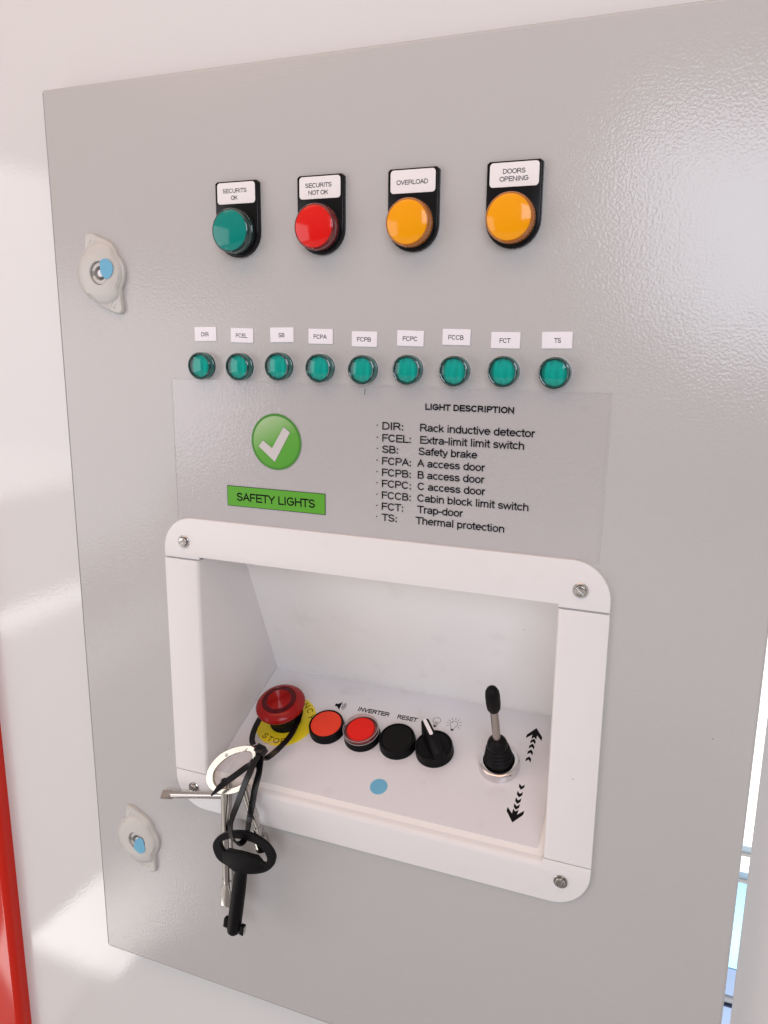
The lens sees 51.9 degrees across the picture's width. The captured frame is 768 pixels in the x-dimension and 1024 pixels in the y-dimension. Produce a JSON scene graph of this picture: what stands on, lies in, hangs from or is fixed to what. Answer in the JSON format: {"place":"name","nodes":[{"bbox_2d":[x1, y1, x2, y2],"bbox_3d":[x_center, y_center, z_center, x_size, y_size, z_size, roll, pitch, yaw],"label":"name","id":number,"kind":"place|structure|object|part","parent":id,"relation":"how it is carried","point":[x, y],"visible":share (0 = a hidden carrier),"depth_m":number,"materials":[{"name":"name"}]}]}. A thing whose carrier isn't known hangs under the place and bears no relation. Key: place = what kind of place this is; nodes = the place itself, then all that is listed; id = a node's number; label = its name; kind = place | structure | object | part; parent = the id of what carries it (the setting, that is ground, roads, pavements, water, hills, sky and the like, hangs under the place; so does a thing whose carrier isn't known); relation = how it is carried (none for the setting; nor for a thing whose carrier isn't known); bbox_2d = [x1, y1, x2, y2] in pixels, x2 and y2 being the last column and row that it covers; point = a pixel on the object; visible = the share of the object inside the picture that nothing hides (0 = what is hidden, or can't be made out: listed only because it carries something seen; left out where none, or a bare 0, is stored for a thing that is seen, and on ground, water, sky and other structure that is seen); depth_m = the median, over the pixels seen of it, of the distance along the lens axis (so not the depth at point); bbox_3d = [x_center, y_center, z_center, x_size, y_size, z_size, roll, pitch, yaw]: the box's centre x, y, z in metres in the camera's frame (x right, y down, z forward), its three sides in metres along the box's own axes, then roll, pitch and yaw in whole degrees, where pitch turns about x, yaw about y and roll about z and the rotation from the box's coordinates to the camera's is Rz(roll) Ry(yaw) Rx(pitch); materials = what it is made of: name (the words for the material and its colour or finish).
{"place":"outdoors","nodes":[
{"label":"outdoors","id":0,"kind":"place"},
{"bbox_2d":[721,882,746,1023],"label":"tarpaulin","id":1,"kind":"object","parent":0,"point":[734,948],"depth_m":1.57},
{"bbox_2d":[738,641,767,883],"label":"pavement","id":2,"kind":"structure","parent":0,"point":[756,772],"depth_m":2.27,"materials":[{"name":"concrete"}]},
{"bbox_2d":[739,868,747,879],"bbox_3d":[0.929,0.835,1.756,0.800,0.018,0.014,5,13,21],"label":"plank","id":3,"kind":"object","parent":2,"relation":"on","point":[743,873],"depth_m":1.79,"materials":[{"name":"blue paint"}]},
{"bbox_2d":[742,841,751,853],"bbox_3d":[0.970,0.813,1.856,0.800,0.018,0.022,5,13,21],"label":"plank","id":4,"kind":"object","parent":2,"relation":"on","point":[746,848],"depth_m":1.89,"materials":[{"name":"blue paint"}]},
{"label":"ground","id":5,"kind":"structure","parent":0,"visible":0},
{"bbox_2d":[0,724,31,1023],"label":"red post","id":6,"kind":"object","parent":5,"relation":"on","point":[14,1002],"depth_m":0.72,"materials":[{"name":"metal"}]},
{"bbox_2d":[0,0,704,1023],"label":"wall","id":7,"kind":"structure","parent":5,"relation":"on","point":[80,968],"depth_m":0.61,"materials":[{"name":"white paint"}]},
{"bbox_2d":[42,0,767,1023],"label":"cabinet","id":8,"kind":"object","parent":7,"relation":"attached to","point":[638,264],"visible":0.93,"depth_m":0.47,"materials":[{"name":"metal"}]},
{"bbox_2d":[78,233,126,313],"bbox_3d":[-0.191,-0.160,0.530,0.040,0.053,0.006,5,13,21],"label":"quarter turn lock","id":9,"kind":"object","parent":8,"relation":"attached to","point":[99,288],"visible":1,"depth_m":0.53,"materials":[{"name":"beige plastic"}]},
{"bbox_2d":[100,259,112,278],"bbox_3d":[-0.184,-0.161,0.523,0.011,0.013,0.001,5,13,21],"label":"sticker","id":10,"kind":"object","parent":9,"relation":"attached to","point":[106,268],"visible":1,"depth_m":0.52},
{"bbox_2d":[118,804,159,871],"bbox_3d":[-0.194,0.257,0.622,0.040,0.053,0.006,9,14,20],"label":"quarter turn lock","id":11,"kind":"object","parent":8,"relation":"attached to","point":[135,823],"visible":1,"depth_m":0.62,"materials":[{"name":"beige plastic"}]},
{"bbox_2d":[134,838,144,853],"bbox_3d":[-0.191,0.261,0.618,0.011,0.014,0.001,5,13,21],"label":"sticker","id":12,"kind":"object","parent":11,"relation":"attached to","point":[139,846],"visible":1,"depth_m":0.62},
{"bbox_2d":[188,352,216,379],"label":"pilot light","id":13,"kind":"object","parent":8,"relation":"attached to","point":[202,365],"visible":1,"depth_m":0.51,"materials":[{"name":"plastic"}]},
{"bbox_2d":[194,327,216,340],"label":"name label","id":14,"kind":"object","parent":8,"relation":"attached to","point":[205,333],"visible":1,"depth_m":0.51,"materials":[{"name":"white laminate"}]},
{"bbox_2d":[212,180,260,257],"bbox_3d":[-0.091,-0.178,0.481,0.030,0.044,0.014,5,13,21],"label":"pilot light","id":15,"kind":"object","parent":8,"relation":"attached to","point":[236,229],"visible":1,"depth_m":0.48,"materials":[{"name":"teal plastic"}]},
{"bbox_2d":[226,352,254,380],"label":"pilot light","id":16,"kind":"object","parent":8,"relation":"attached to","point":[240,366],"visible":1,"depth_m":0.50,"materials":[{"name":"teal plastic"}]},
{"bbox_2d":[231,328,253,342],"bbox_3d":[-0.090,-0.112,0.502,0.017,0.009,0.001,6,13,21],"label":"name label","id":17,"kind":"object","parent":8,"relation":"attached to","point":[243,335],"visible":1,"depth_m":0.50,"materials":[{"name":"white laminate"}]},
{"bbox_2d":[265,352,294,380],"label":"pilot light","id":18,"kind":"object","parent":8,"relation":"attached to","point":[279,366],"visible":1,"depth_m":0.49,"materials":[{"name":"teal plastic"}]},
{"bbox_2d":[270,327,293,341],"bbox_3d":[-0.064,-0.110,0.491,0.016,0.009,0.001,5,13,21],"label":"name label","id":19,"kind":"object","parent":8,"relation":"attached to","point":[281,334],"visible":1,"depth_m":0.49,"materials":[{"name":"white laminate"}]},
{"bbox_2d":[294,173,345,254],"bbox_3d":[-0.039,-0.174,0.460,0.030,0.044,0.014,5,13,21],"label":"pilot light","id":20,"kind":"object","parent":8,"relation":"attached to","point":[320,225],"visible":1,"depth_m":0.46,"materials":[{"name":"red plastic"}]},
{"bbox_2d":[305,353,335,382],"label":"pilot light","id":21,"kind":"object","parent":8,"relation":"attached to","point":[320,367],"visible":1,"depth_m":0.48,"materials":[{"name":"teal plastic"}]},
{"bbox_2d":[308,329,332,343],"bbox_3d":[-0.039,-0.107,0.482,0.016,0.009,0.001,6,13,21],"label":"name label","id":22,"kind":"object","parent":8,"relation":"attached to","point":[320,336],"visible":1,"depth_m":0.48,"materials":[{"name":"white laminate"}]},
{"bbox_2d":[348,354,379,384],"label":"pilot light","id":23,"kind":"object","parent":8,"relation":"attached to","point":[363,369],"visible":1,"depth_m":0.47,"materials":[{"name":"teal plastic"}]},
{"bbox_2d":[352,331,377,346],"bbox_3d":[-0.012,-0.103,0.472,0.016,0.009,0.001,6,13,21],"label":"name label","id":24,"kind":"object","parent":8,"relation":"attached to","point":[364,338],"visible":1,"depth_m":0.47,"materials":[{"name":"white laminate"}]},
{"bbox_2d":[165,518,610,901],"bbox_3d":[0.008,0.113,0.574,0.305,0.223,0.122,5,13,21],"label":"control tray","id":25,"kind":"object","parent":8,"relation":"attached to","point":[384,633],"visible":1,"depth_m":0.56,"materials":[{"name":"white paint"}]},
{"bbox_2d":[257,699,315,745],"bbox_3d":[-0.077,0.163,0.619,0.048,0.002,0.048,5,39,21],"label":"warning disc","id":26,"kind":"object","parent":25,"relation":"in","point":[266,733],"visible":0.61,"depth_m":0.61,"materials":[{"name":"yellow plastic"}]},
{"bbox_2d":[256,684,304,732],"bbox_3d":[-0.079,0.153,0.611,0.039,0.025,0.039,5,38,21],"label":"emergency stop button","id":27,"kind":"object","parent":26,"relation":"on","point":[279,708],"visible":1,"depth_m":0.60,"materials":[{"name":"red plastic"}]},
{"bbox_2d":[211,710,302,795],"bbox_3d":[-0.090,0.174,0.588,0.036,0.043,0.086,5,13,21],"label":"cable tie","id":28,"kind":"object","parent":27,"relation":"attached to","point":[244,768],"visible":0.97,"depth_m":0.59,"materials":[{"name":"black plastic"}]},
{"bbox_2d":[160,745,269,907],"bbox_3d":[-0.124,0.227,0.581,0.093,0.127,0.018,5,13,21],"label":"metal key","id":29,"kind":"object","parent":28,"relation":"hanging from","point":[224,794],"visible":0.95,"depth_m":0.57,"materials":[{"name":"metal"}]},
{"bbox_2d":[228,743,267,845],"bbox_3d":[-0.096,0.197,0.553,0.014,0.060,0.041,6,14,25],"label":"cable tie","id":30,"kind":"object","parent":29,"relation":"attached to","point":[261,750],"visible":1,"depth_m":0.55,"materials":[{"name":"black plastic"}]},
{"bbox_2d":[213,830,276,935],"bbox_3d":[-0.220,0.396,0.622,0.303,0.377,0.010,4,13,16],"label":"black key","id":31,"kind":"object","parent":30,"relation":"hanging from","point":[241,864],"visible":1,"depth_m":0.55,"materials":[{"name":"plastic"}]},
{"bbox_2d":[226,741,277,775],"bbox_3d":[-0.093,0.177,0.574,0.046,0.023,0.008,-12,17,-44],"label":"nylon thread","id":32,"kind":"object","parent":29,"relation":"attached to","point":[246,749],"visible":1,"depth_m":0.56},
{"bbox_2d":[309,710,345,743],"bbox_3d":[-0.044,0.164,0.604,0.028,0.007,0.028,5,38,21],"label":"push button","id":33,"kind":"object","parent":25,"relation":"attached to","point":[325,726],"visible":1,"depth_m":0.60,"materials":[{"name":"red plastic"}]},
{"bbox_2d":[343,714,380,751],"bbox_3d":[-0.017,0.165,0.592,0.028,0.011,0.028,5,38,21],"label":"push button","id":34,"kind":"object","parent":25,"relation":"attached to","point":[361,734],"visible":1,"depth_m":0.59,"materials":[{"name":"red plastic"}]},
{"bbox_2d":[370,779,386,793],"bbox_3d":[-0.004,0.194,0.557,0.013,0.002,0.012,5,48,21],"label":"sticker","id":35,"kind":"object","parent":25,"relation":"attached to","point":[378,786],"visible":1,"depth_m":0.56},
{"bbox_2d":[379,723,416,759],"bbox_3d":[0.010,0.169,0.583,0.028,0.008,0.028,5,38,21],"label":"push button","id":36,"kind":"object","parent":25,"relation":"attached to","point":[397,741],"visible":1,"depth_m":0.58,"materials":[{"name":"black plastic"}]},
{"bbox_2d":[415,719,453,767],"bbox_3d":[0.035,0.166,0.568,0.028,0.021,0.028,5,38,21],"label":"selector switch","id":37,"kind":"object","parent":25,"relation":"on","point":[434,748],"visible":1,"depth_m":0.56,"materials":[{"name":"black plastic"}]},
{"bbox_2d":[478,685,519,782],"bbox_3d":[0.075,0.146,0.534,0.029,0.081,0.029,5,38,21],"label":"joystick","id":38,"kind":"object","parent":25,"relation":"on","point":[499,761],"visible":1,"depth_m":0.54,"materials":[{"name":"black metal"}]},
{"bbox_2d":[171,378,611,562],"bbox_3d":[-0.010,-0.030,0.487,0.286,0.095,0.001,5,13,21],"label":"clear film","id":39,"kind":"object","parent":8,"relation":"attached to","point":[276,441],"visible":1,"depth_m":0.50,"materials":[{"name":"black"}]},
{"bbox_3d":[-0.010,0.062,0.515,0.468,0.660,0.014,5,13,21],"label":"door","id":40,"kind":"part","parent":8,"relation":"part of","materials":[{"name":"grey paint"}]},
{"bbox_2d":[392,354,424,384],"bbox_3d":[0.014,-0.083,0.462,0.018,0.018,0.008,2,12,22],"label":"pilot light","id":41,"kind":"object","parent":8,"relation":"attached to","point":[408,369],"visible":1,"depth_m":0.46,"materials":[{"name":"teal plastic"}]},
{"bbox_2d":[397,330,423,346],"bbox_3d":[0.015,-0.101,0.461,0.016,0.009,0.001,7,14,21],"label":"name label","id":42,"kind":"object","parent":8,"relation":"attached to","point":[409,338],"visible":1,"depth_m":0.46,"materials":[{"name":"white laminate"}]},
{"bbox_2d":[386,166,440,251],"bbox_3d":[0.015,-0.169,0.439,0.030,0.044,0.014,5,13,21],"label":"pilot light","id":43,"kind":"object","parent":8,"relation":"attached to","point":[413,220],"visible":1,"depth_m":0.44,"materials":[{"name":"orange plastic"}]},
{"bbox_2d":[439,355,471,386],"bbox_3d":[0.040,-0.081,0.451,0.018,0.018,0.008,7,14,21],"label":"pilot light","id":44,"kind":"object","parent":8,"relation":"attached to","point":[455,370],"visible":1,"depth_m":0.45,"materials":[{"name":"teal plastic"}]},
{"bbox_2d":[442,329,470,345],"bbox_3d":[0.041,-0.100,0.451,0.016,0.009,0.001,6,13,21],"label":"name label","id":45,"kind":"object","parent":8,"relation":"attached to","point":[456,336],"visible":1,"depth_m":0.45,"materials":[{"name":"white laminate"}]},
{"bbox_2d":[487,355,520,387],"bbox_3d":[0.067,-0.078,0.441,0.018,0.018,0.008,1,12,22],"label":"pilot light","id":46,"kind":"object","parent":8,"relation":"attached to","point":[505,371],"visible":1,"depth_m":0.44,"materials":[{"name":"teal plastic"}]},
{"bbox_2d":[491,332,520,348],"bbox_3d":[0.068,-0.096,0.441,0.016,0.009,0.001,6,13,21],"label":"name label","id":47,"kind":"object","parent":8,"relation":"attached to","point":[509,340],"visible":1,"depth_m":0.44,"materials":[{"name":"white laminate"}]},
{"bbox_2d":[485,158,543,248],"bbox_3d":[0.068,-0.163,0.418,0.030,0.044,0.014,5,13,21],"label":"pilot light","id":48,"kind":"object","parent":8,"relation":"attached to","point":[514,201],"visible":1,"depth_m":0.42,"materials":[{"name":"orange plastic"}]},
{"bbox_2d":[538,356,572,389],"bbox_3d":[0.093,-0.076,0.431,0.018,0.018,0.008,5,13,21],"label":"pilot light","id":49,"kind":"object","parent":8,"relation":"attached to","point":[557,372],"visible":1,"depth_m":0.43,"materials":[{"name":"teal plastic"}]},
{"bbox_2d":[542,332,572,348],"bbox_3d":[0.094,-0.094,0.430,0.016,0.009,0.001,5,13,21],"label":"name label","id":50,"kind":"object","parent":8,"relation":"attached to","point":[557,340],"visible":1,"depth_m":0.43,"materials":[{"name":"white laminate"}]},
{"bbox_2d":[730,716,767,1023],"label":"wall","id":51,"kind":"structure","parent":5,"relation":"on","point":[750,1000],"depth_m":0.47,"materials":[{"name":"white paint"}]}
]}

